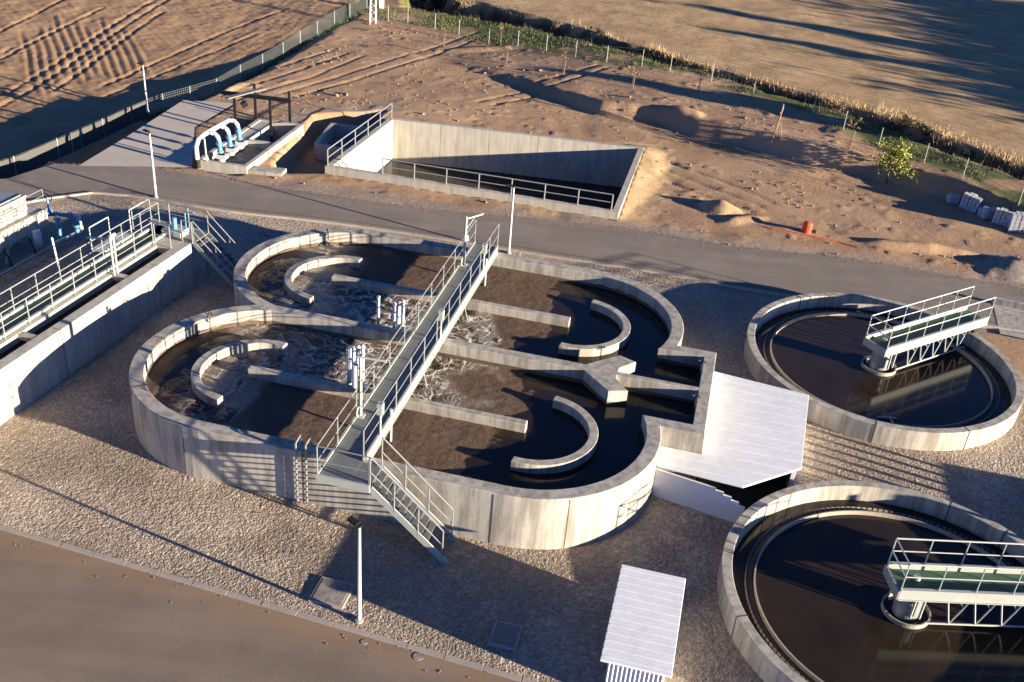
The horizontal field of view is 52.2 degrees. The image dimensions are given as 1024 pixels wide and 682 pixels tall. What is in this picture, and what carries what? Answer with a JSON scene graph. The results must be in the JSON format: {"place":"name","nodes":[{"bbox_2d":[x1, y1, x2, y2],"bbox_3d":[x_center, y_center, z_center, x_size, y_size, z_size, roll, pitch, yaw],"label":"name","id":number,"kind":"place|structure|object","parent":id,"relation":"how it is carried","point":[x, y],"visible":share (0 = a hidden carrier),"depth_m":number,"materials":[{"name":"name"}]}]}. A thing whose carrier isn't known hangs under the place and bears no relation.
{"place":"outdoors","nodes":[
{"label":"outdoors","id":0,"kind":"place"},
{"bbox_2d":[0,530,518,681],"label":"road","id":1,"kind":"structure","parent":0,"point":[66,615],"depth_m":25.74,"materials":[{"name":"grey asphalt"}]},
{"bbox_2d":[0,525,539,681],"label":"kerb","id":2,"kind":"structure","parent":1,"relation":"on","point":[467,663],"depth_m":26.77,"materials":[{"name":"grey concrete"}]},
{"bbox_2d":[361,639,367,644],"bbox_3d":[-3.677,7.497,26.003,0.180,0.014,0.180,5,30,0],"label":"stone","id":3,"kind":"object","parent":1,"relation":"on","point":[364,641],"visible":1,"depth_m":26.00,"materials":[{"name":"stone"}]},
{"bbox_2d":[413,652,422,660],"bbox_3d":[-2.313,7.776,25.728,0.260,0.014,0.260,5,30,0],"label":"stone","id":4,"kind":"object","parent":1,"relation":"on","point":[417,656],"visible":1,"depth_m":25.72,"materials":[{"name":"stone"}]},
{"bbox_2d":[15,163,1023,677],"bbox_3d":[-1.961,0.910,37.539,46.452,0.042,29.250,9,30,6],"label":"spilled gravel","id":5,"kind":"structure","parent":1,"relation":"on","point":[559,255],"depth_m":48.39,"materials":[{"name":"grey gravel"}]},
{"bbox_2d":[0,0,1023,681],"bbox_3d":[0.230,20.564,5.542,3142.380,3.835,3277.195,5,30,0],"label":"ground","id":6,"kind":"structure","parent":0,"point":[954,68],"depth_m":66.37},
{"bbox_2d":[0,100,147,178],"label":"cloth fence","id":7,"kind":"object","parent":6,"relation":"on","point":[40,156],"visible":0.94,"depth_m":55.33,"materials":[{"name":"fabric"}]},
{"bbox_2d":[137,62,148,111],"bbox_3d":[-20.397,-14.036,57.790,0.411,2.737,0.192,14,31,15],"label":"lamp post","id":8,"kind":"object","parent":6,"relation":"on","point":[142,64],"visible":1,"depth_m":57.73,"materials":[{"name":"grey metal"}]},
{"bbox_2d":[79,100,232,166],"bbox_3d":[-18.289,-11.148,55.794,5.238,0.001,11.288,5,30,0],"label":"concrete pad","id":9,"kind":"object","parent":6,"relation":"on","point":[172,134],"visible":0.9,"depth_m":54.47,"materials":[{"name":"grey concrete"}]},
{"bbox_2d":[200,118,303,174],"bbox_3d":[-13.624,-9.789,55.040,2.607,1.550,7.219,10,31,9],"label":"pump chamber","id":10,"kind":"object","parent":6,"relation":"on","point":[259,148],"visible":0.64,"depth_m":54.66,"materials":[{"name":"concrete"}]},
{"bbox_2d":[193,118,247,168],"bbox_3d":[-14.622,-9.984,52.714,1.166,1.675,3.562,13,31,14],"label":"pipe manifold","id":11,"kind":"object","parent":10,"relation":"on","point":[231,150],"visible":1,"depth_m":52.40,"materials":[{"name":"white metal"}]},
{"bbox_2d":[220,84,290,141],"bbox_3d":[-13.859,-12.352,56.833,3.759,2.930,3.277,-1,31,-10],"label":"hoist gantry","id":12,"kind":"object","parent":6,"relation":"on","point":[245,94],"visible":0.8,"depth_m":55.56,"materials":[{"name":"black metal"}]},
{"bbox_2d":[142,4,371,121],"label":"fence","id":13,"kind":"object","parent":6,"relation":"on","point":[306,42],"visible":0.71,"depth_m":71.73,"materials":[{"name":"grey metal"}]},
{"bbox_2d":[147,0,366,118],"bbox_3d":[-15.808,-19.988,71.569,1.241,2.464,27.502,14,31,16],"label":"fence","id":14,"kind":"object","parent":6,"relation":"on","point":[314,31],"visible":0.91,"depth_m":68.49,"materials":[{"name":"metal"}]},
{"bbox_2d":[249,166,286,176],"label":"concrete slab","id":15,"kind":"structure","parent":6,"relation":"on","point":[268,171],"depth_m":51.78,"materials":[{"name":"grey concrete"}]},
{"bbox_2d":[314,123,370,161],"bbox_3d":[-9.400,-10.924,57.863,2.618,0.900,4.139,9,30,7],"label":"valve chamber","id":16,"kind":"object","parent":6,"relation":"on","point":[331,134],"visible":0.59,"depth_m":58.57,"materials":[{"name":"concrete"}]},
{"bbox_2d":[369,0,376,23],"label":"lattice mast","id":17,"kind":"object","parent":6,"relation":"on","point":[370,9],"visible":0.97,"depth_m":78.70,"materials":[{"name":"grey metal"}]},
{"bbox_2d":[379,0,383,8],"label":"white pillar","id":18,"kind":"structure","parent":6,"relation":"on","point":[381,4],"depth_m":83.29,"materials":[{"name":"white"}]},
{"bbox_2d":[416,0,438,11],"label":"shrub","id":19,"kind":"object","parent":6,"relation":"on","point":[426,7],"visible":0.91,"depth_m":89.77,"materials":[{"name":"green plant"}]},
{"bbox_2d":[325,103,643,219],"bbox_3d":[-1.051,-9.036,55.826,14.974,3.536,9.933,10,31,9],"label":"basin","id":20,"kind":"object","parent":6,"relation":"on","point":[577,176],"visible":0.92,"depth_m":58.90,"materials":[{"name":"concrete"}]},
{"bbox_2d":[498,23,504,44],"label":"sapling","id":21,"kind":"object","parent":6,"relation":"on","point":[501,32],"visible":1,"depth_m":75.01,"materials":[{"name":"brown plant"}]},
{"bbox_2d":[505,44,511,63],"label":"sapling","id":22,"kind":"object","parent":6,"relation":"on","point":[507,53],"visible":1,"depth_m":70.75,"materials":[{"name":"brown plant"}]},
{"bbox_2d":[0,194,1023,681],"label":"gravel","id":23,"kind":"structure","parent":6,"relation":"on","point":[80,466],"depth_m":29.82,"materials":[{"name":"beige gravel"}]},
{"bbox_2d":[0,229,79,275],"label":"pipe","id":24,"kind":"object","parent":23,"relation":"on","point":[34,255],"visible":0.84,"depth_m":41.77,"materials":[{"name":"metal"}]},
{"bbox_2d":[0,189,83,266],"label":"screening machine","id":25,"kind":"object","parent":23,"relation":"on","point":[20,219],"visible":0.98,"depth_m":42.14,"materials":[{"name":"white metal"}]},
{"bbox_2d":[51,237,62,279],"bbox_3d":[-16.607,-2.500,38.363,0.260,2.905,0.080,-18,37,-34],"label":"standpipe","id":26,"kind":"object","parent":23,"relation":"on","point":[54,249],"visible":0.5,"depth_m":37.88,"materials":[{"name":"white metal"}]},
{"bbox_2d":[0,237,194,424],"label":"channel tank","id":27,"kind":"object","parent":23,"relation":"on","point":[42,354],"visible":1,"depth_m":35.95,"materials":[{"name":"concrete"}]},
{"bbox_2d":[0,202,165,340],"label":"side walkway","id":28,"kind":"structure","parent":27,"relation":"on","point":[29,311],"depth_m":36.82,"materials":[{"name":"metal"}]},
{"bbox_2d":[86,232,118,282],"bbox_3d":[-14.654,-3.003,37.714,1.497,2.030,0.333,13,31,14],"label":"hoist post","id":29,"kind":"object","parent":27,"relation":"on","point":[111,236],"visible":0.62,"depth_m":37.41,"materials":[{"name":"metal"}]},
{"bbox_2d":[88,202,142,258],"bbox_3d":[-15.084,-3.601,40.502,0.625,2.875,2.824,13,31,14],"label":"sluice frame","id":30,"kind":"object","parent":23,"relation":"on","point":[118,239],"visible":0.68,"depth_m":39.72,"materials":[{"name":"metal"}]},
{"bbox_2d":[131,198,244,288],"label":"end platform","id":31,"kind":"structure","parent":23,"relation":"on","point":[194,235],"depth_m":41.11,"materials":[{"name":"metal"}]},
{"bbox_2d":[161,212,193,238],"bbox_3d":[-13.038,-4.618,40.802,1.254,1.030,0.600,13,31,14],"label":"motor unit","id":32,"kind":"object","parent":31,"relation":"on","point":[175,229],"visible":0.94,"depth_m":40.82,"materials":[{"name":"metal"}]},
{"bbox_2d":[259,229,281,237],"bbox_3d":[-10.647,-4.755,45.951,0.798,0.090,0.602,13,31,13],"label":"cover plate","id":33,"kind":"object","parent":23,"relation":"on","point":[270,233],"visible":0.93,"depth_m":45.85,"materials":[{"name":"metal"}]},
{"bbox_2d":[308,576,354,609],"bbox_3d":[-4.713,6.613,27.356,0.930,0.125,0.920,11,31,10],"label":"access cover","id":34,"kind":"object","parent":23,"relation":"on","point":[331,592],"visible":1,"depth_m":27.29,"materials":[{"name":"concrete"}]},
{"bbox_2d":[347,516,363,623],"bbox_3d":[-3.864,5.700,25.867,0.456,3.220,0.214,27,37,33],"label":"lamp post","id":35,"kind":"object","parent":23,"relation":"on","point":[359,619],"visible":1,"depth_m":25.76,"materials":[{"name":"grey metal"}]},
{"bbox_2d":[316,220,498,562],"bbox_3d":[-1.737,0.647,35.006,3.841,3.171,16.032,10,31,9],"label":"catwalk","id":36,"kind":"object","parent":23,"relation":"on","point":[348,463],"visible":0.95,"depth_m":30.74,"materials":[{"name":"metal"}]},
{"bbox_2d":[352,356,385,418],"bbox_3d":[-4.144,1.358,30.273,1.003,2.075,0.373,5,30,0],"label":"davit crane","id":37,"kind":"object","parent":36,"relation":"on","point":[355,380],"visible":1,"depth_m":30.09,"materials":[{"name":"metal"}]},
{"bbox_2d":[376,401,383,436],"bbox_3d":[-3.752,2.254,29.734,0.160,1.150,0.200,11,31,10],"label":"control box","id":38,"kind":"object","parent":36,"relation":"attached to","point":[380,406],"visible":1,"depth_m":29.51,"materials":[{"name":"metal"}]},
{"bbox_2d":[438,309,444,340],"bbox_3d":[-2.366,-0.518,34.695,0.160,1.150,0.200,11,31,10],"label":"control box","id":39,"kind":"object","parent":36,"relation":"attached to","point":[441,312],"visible":1,"depth_m":34.47,"materials":[{"name":"metal"}]},
{"bbox_2d":[460,213,483,266],"bbox_3d":[-1.580,-3.852,39.624,0.328,2.040,0.982,29,38,35],"label":"davit crane","id":40,"kind":"object","parent":36,"relation":"on","point":[465,239],"visible":1,"depth_m":39.29,"materials":[{"name":"metal"}]},
{"bbox_2d":[481,243,486,271],"bbox_3d":[-1.062,-3.125,39.359,0.160,1.150,0.200,11,31,10],"label":"control box","id":41,"kind":"object","parent":36,"relation":"attached to","point":[484,250],"visible":1,"depth_m":39.14,"materials":[{"name":"metal"}]},
{"bbox_2d":[129,228,716,549],"bbox_3d":[-2.364,0.659,35.938,18.147,2.313,14.872,11,31,10],"label":"oxidation ditch","id":42,"kind":"object","parent":23,"relation":"on","point":[553,405],"visible":0.95,"depth_m":33.73,"materials":[{"name":"concrete"}]},
{"bbox_2d":[295,434,312,504],"bbox_3d":[-5.956,3.666,29.987,0.356,2.174,0.500,11,31,10],"label":"ladder","id":43,"kind":"object","parent":42,"relation":"attached to","point":[305,467],"depth_m":29.72,"materials":[{"name":"silver metal"}]},
{"bbox_2d":[341,340,368,399],"bbox_3d":[-4.987,0.872,32.941,0.218,2.325,1.400,-21,39,-37],"label":"pipe riser","id":44,"kind":"object","parent":42,"relation":"attached to","point":[350,355],"visible":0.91,"depth_m":32.76,"materials":[{"name":"grey metal"}]},
{"bbox_2d":[373,295,383,324],"bbox_3d":[-4.702,-0.831,36.452,0.485,1.775,0.179,23,35,28],"label":"pipe riser","id":45,"kind":"object","parent":42,"relation":"attached to","point":[378,297],"visible":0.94,"depth_m":36.21,"materials":[{"name":"grey metal"}]},
{"bbox_2d":[387,295,408,333],"bbox_3d":[-3.964,-0.636,35.879,0.213,2.125,1.094,-22,40,-38],"label":"pipe riser","id":46,"kind":"object","parent":42,"relation":"attached to","point":[398,318],"visible":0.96,"depth_m":35.62,"materials":[{"name":"grey metal"}]},
{"bbox_2d":[487,620,523,651],"bbox_3d":[-0.166,7.491,26.523,0.740,0.125,0.850,11,31,10],"label":"access cover","id":47,"kind":"object","parent":23,"relation":"on","point":[505,635],"visible":1,"depth_m":26.45,"materials":[{"name":"grey metal"}]},
{"bbox_2d":[506,184,514,253],"bbox_3d":[-0.151,-5.277,45.248,0.456,3.220,0.214,7,30,3],"label":"lamp post","id":48,"kind":"object","parent":23,"relation":"on","point":[508,251],"visible":0.98,"depth_m":45.25,"materials":[{"name":"grey metal"}]},
{"bbox_2d":[717,480,1023,681],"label":"clarifier","id":49,"kind":"object","parent":23,"relation":"on","point":[803,588],"visible":0.91,"depth_m":28.50,"materials":[{"name":"concrete"}]},
{"bbox_2d":[881,538,1023,628],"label":"scraper bridge","id":50,"kind":"structure","parent":49,"relation":"on","point":[914,587],"depth_m":27.56,"materials":[{"name":"metal"}]},
{"bbox_2d":[743,293,1023,450],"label":"clarifier","id":51,"kind":"object","parent":23,"relation":"on","point":[970,394],"visible":0.88,"depth_m":38.72,"materials":[{"name":"concrete"}]},
{"bbox_2d":[876,416,896,422],"bbox_3d":[12.995,2.711,36.240,0.650,0.100,0.497,19,33,23],"label":"skimmer","id":52,"kind":"object","parent":51,"relation":"attached to","point":[890,418],"visible":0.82,"depth_m":36.26,"materials":[{"name":"metal"}]},
{"bbox_2d":[861,286,995,375],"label":"scraper bridge","id":53,"kind":"structure","parent":51,"relation":"on","point":[885,345],"depth_m":39.52,"materials":[{"name":"metal"}]},
{"bbox_2d":[26,191,1023,331],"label":"road kerb","id":54,"kind":"structure","parent":6,"relation":"on","point":[994,327],"depth_m":46.74,"materials":[{"name":"grey concrete"}]},
{"bbox_2d":[561,51,566,75],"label":"sapling","id":55,"kind":"object","parent":6,"relation":"on","point":[564,61],"visible":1,"depth_m":68.36,"materials":[{"name":"brown plant"}]},
{"bbox_2d":[589,24,604,37],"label":"shrub","id":56,"kind":"object","parent":6,"relation":"on","point":[597,30],"visible":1,"depth_m":79.87,"materials":[{"name":"green plant"}]},
{"bbox_2d":[192,19,1018,264],"bbox_3d":[4.045,-14.523,63.970,41.948,1.238,36.345,5,30,0],"label":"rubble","id":57,"kind":"object","parent":6,"relation":"on","point":[422,113],"visible":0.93,"depth_m":63.35,"materials":[{"name":"stone"}]},
{"bbox_2d":[630,63,636,87],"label":"sapling","id":58,"kind":"object","parent":6,"relation":"on","point":[633,75],"visible":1,"depth_m":66.11,"materials":[{"name":"brown plant"}]},
{"bbox_2d":[600,564,685,681],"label":"shed","id":59,"kind":"structure","parent":6,"relation":"on","point":[640,641],"depth_m":25.34,"materials":[{"name":"white metal"}]},
{"bbox_2d":[652,468,744,522],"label":"screen wall","id":60,"kind":"structure","parent":6,"relation":"on","point":[691,494],"depth_m":31.25,"materials":[{"name":"white metal"}]},
{"bbox_2d":[697,69,704,91],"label":"sapling","id":61,"kind":"object","parent":6,"relation":"on","point":[699,80],"visible":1,"depth_m":66.23,"materials":[{"name":"brown plant"}]},
{"bbox_2d":[388,6,1023,206],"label":"wire fence","id":62,"kind":"object","parent":6,"relation":"on","point":[727,82],"visible":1,"depth_m":67.72,"materials":[{"name":"metal"}]},
{"bbox_2d":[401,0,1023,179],"bbox_3d":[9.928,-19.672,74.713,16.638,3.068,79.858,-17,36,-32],"label":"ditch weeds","id":63,"kind":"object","parent":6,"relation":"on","point":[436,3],"visible":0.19,"depth_m":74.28,"materials":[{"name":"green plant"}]},
{"bbox_2d":[657,371,808,509],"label":"pump house","id":64,"kind":"structure","parent":6,"relation":"on","point":[752,449],"depth_m":32.91,"materials":[{"name":"white metal"}]},
{"bbox_2d":[751,76,758,98],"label":"sapling","id":65,"kind":"object","parent":6,"relation":"on","point":[756,79],"visible":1,"depth_m":65.49,"materials":[{"name":"brown plant"}]},
{"bbox_2d":[771,104,783,141],"bbox_3d":[15.141,-12.444,59.444,0.693,2.215,0.565,-15,35,-30],"label":"stake tripod","id":66,"kind":"object","parent":6,"relation":"on","point":[777,126],"visible":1,"depth_m":59.50,"materials":[{"name":"brown wood"}]},
{"bbox_2d":[801,221,815,233],"bbox_3d":[14.332,-5.502,50.288,0.667,0.541,0.480,5,30,0],"label":"red barrel","id":67,"kind":"object","parent":6,"relation":"on","point":[807,226],"visible":1,"depth_m":50.15,"materials":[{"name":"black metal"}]},
{"bbox_2d":[762,226,857,247],"bbox_3d":[14.261,-5.038,50.029,4.556,0.102,0.240,15,32,16],"label":"red hose","id":68,"kind":"object","parent":6,"relation":"on","point":[810,235],"visible":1,"depth_m":50.02,"materials":[{"name":"red rubber"}]},
{"bbox_2d":[848,118,861,149],"bbox_3d":[18.930,-11.501,58.240,0.752,1.941,0.979,20,33,24],"label":"sapling","id":69,"kind":"object","parent":6,"relation":"on","point":[853,126],"visible":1,"depth_m":58.35,"materials":[{"name":"brown plant"}]},
{"bbox_2d":[870,137,921,183],"bbox_3d":[20.828,-9.688,56.767,2.350,2.711,3.375,-18,37,-33],"label":"tree","id":70,"kind":"object","parent":6,"relation":"on","point":[894,155],"visible":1,"depth_m":56.69,"materials":[{"name":"green plant"}]},
{"bbox_2d":[892,109,923,129],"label":"shrub","id":71,"kind":"object","parent":6,"relation":"on","point":[908,124],"visible":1,"depth_m":65.67,"materials":[{"name":"green plant"}]},
{"bbox_2d":[919,124,933,135],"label":"shrub","id":72,"kind":"object","parent":6,"relation":"on","point":[927,128],"visible":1,"depth_m":65.06,"materials":[{"name":"green plant"}]},
{"bbox_2d":[946,193,960,204],"bbox_3d":[23.419,-7.582,55.425,0.573,0.492,0.480,8,30,5],"label":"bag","id":73,"kind":"object","parent":6,"relation":"on","point":[952,198],"visible":1,"depth_m":55.24,"materials":[{"name":"grey fabric"}]},
{"bbox_2d":[957,149,973,159],"bbox_3d":[27.302,-10.821,62.362,1.559,1.104,1.433,19,33,23],"label":"shrub","id":74,"kind":"object","parent":6,"relation":"on","point":[969,152],"visible":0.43,"depth_m":62.41,"materials":[{"name":"green plant"}]},
{"bbox_2d":[958,192,983,212],"bbox_3d":[24.098,-7.268,54.660,0.955,0.820,0.800,32,39,31],"label":"paver stack","id":75,"kind":"object","parent":6,"relation":"on","point":[971,202],"visible":1,"depth_m":54.40,"materials":[{"name":"grey concrete"}]},
{"bbox_2d":[976,206,996,219],"bbox_3d":[24.532,-6.650,53.883,0.716,0.615,0.600,-1,31,-10],"label":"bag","id":76,"kind":"object","parent":6,"relation":"on","point":[986,213],"visible":0.98,"depth_m":53.67,"materials":[{"name":"grey fabric"}]},
{"bbox_2d":[991,207,1011,226],"bbox_3d":[25.067,-6.330,53.248,0.907,0.779,0.760,24,35,22],"label":"paver stack","id":77,"kind":"object","parent":6,"relation":"on","point":[999,216],"visible":0.85,"depth_m":53.02,"materials":[{"name":"grey concrete"}]},
{"bbox_2d":[991,296,1023,310],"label":"wall","id":78,"kind":"structure","parent":6,"relation":"on","point":[1009,303],"depth_m":44.99,"materials":[{"name":"concrete"}]},
{"bbox_2d":[993,304,1023,337],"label":"concrete apron","id":79,"kind":"object","parent":6,"relation":"on","point":[1009,317],"visible":1,"depth_m":44.05,"materials":[{"name":"grey concrete"}]},
{"bbox_2d":[1005,211,1023,234],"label":"paver stack","id":80,"kind":"object","parent":6,"relation":"on","point":[1015,223],"visible":1,"depth_m":52.30,"materials":[{"name":"grey concrete"}]},
{"bbox_2d":[0,164,1023,325],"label":"road","id":81,"kind":"structure","parent":0,"point":[776,271],"depth_m":47.84,"materials":[{"name":"grey asphalt"}]},
{"bbox_2d":[142,129,158,197],"bbox_3d":[-16.468,-8.069,47.617,0.456,3.220,0.214,21,34,26],"label":"lamp post","id":82,"kind":"object","parent":81,"relation":"on","point":[153,173],"visible":1,"depth_m":47.55,"materials":[{"name":"grey metal"}]},
{"bbox_2d":[134,192,996,322],"bbox_3d":[1.864,-3.855,46.293,39.840,0.018,0.546,9,30,7],"label":"road joint","id":83,"kind":"object","parent":81,"relation":"on","point":[482,241],"visible":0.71,"depth_m":46.90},
{"bbox_2d":[331,0,1020,208],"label":"green grass","id":84,"kind":"structure","parent":0,"point":[595,50],"depth_m":75.65,"materials":[{"name":"green plant"}]},
{"bbox_2d":[445,0,1023,178],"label":"dry grass","id":85,"kind":"structure","parent":0,"point":[934,127],"depth_m":67.04,"materials":[{"name":"plant"}]}
]}

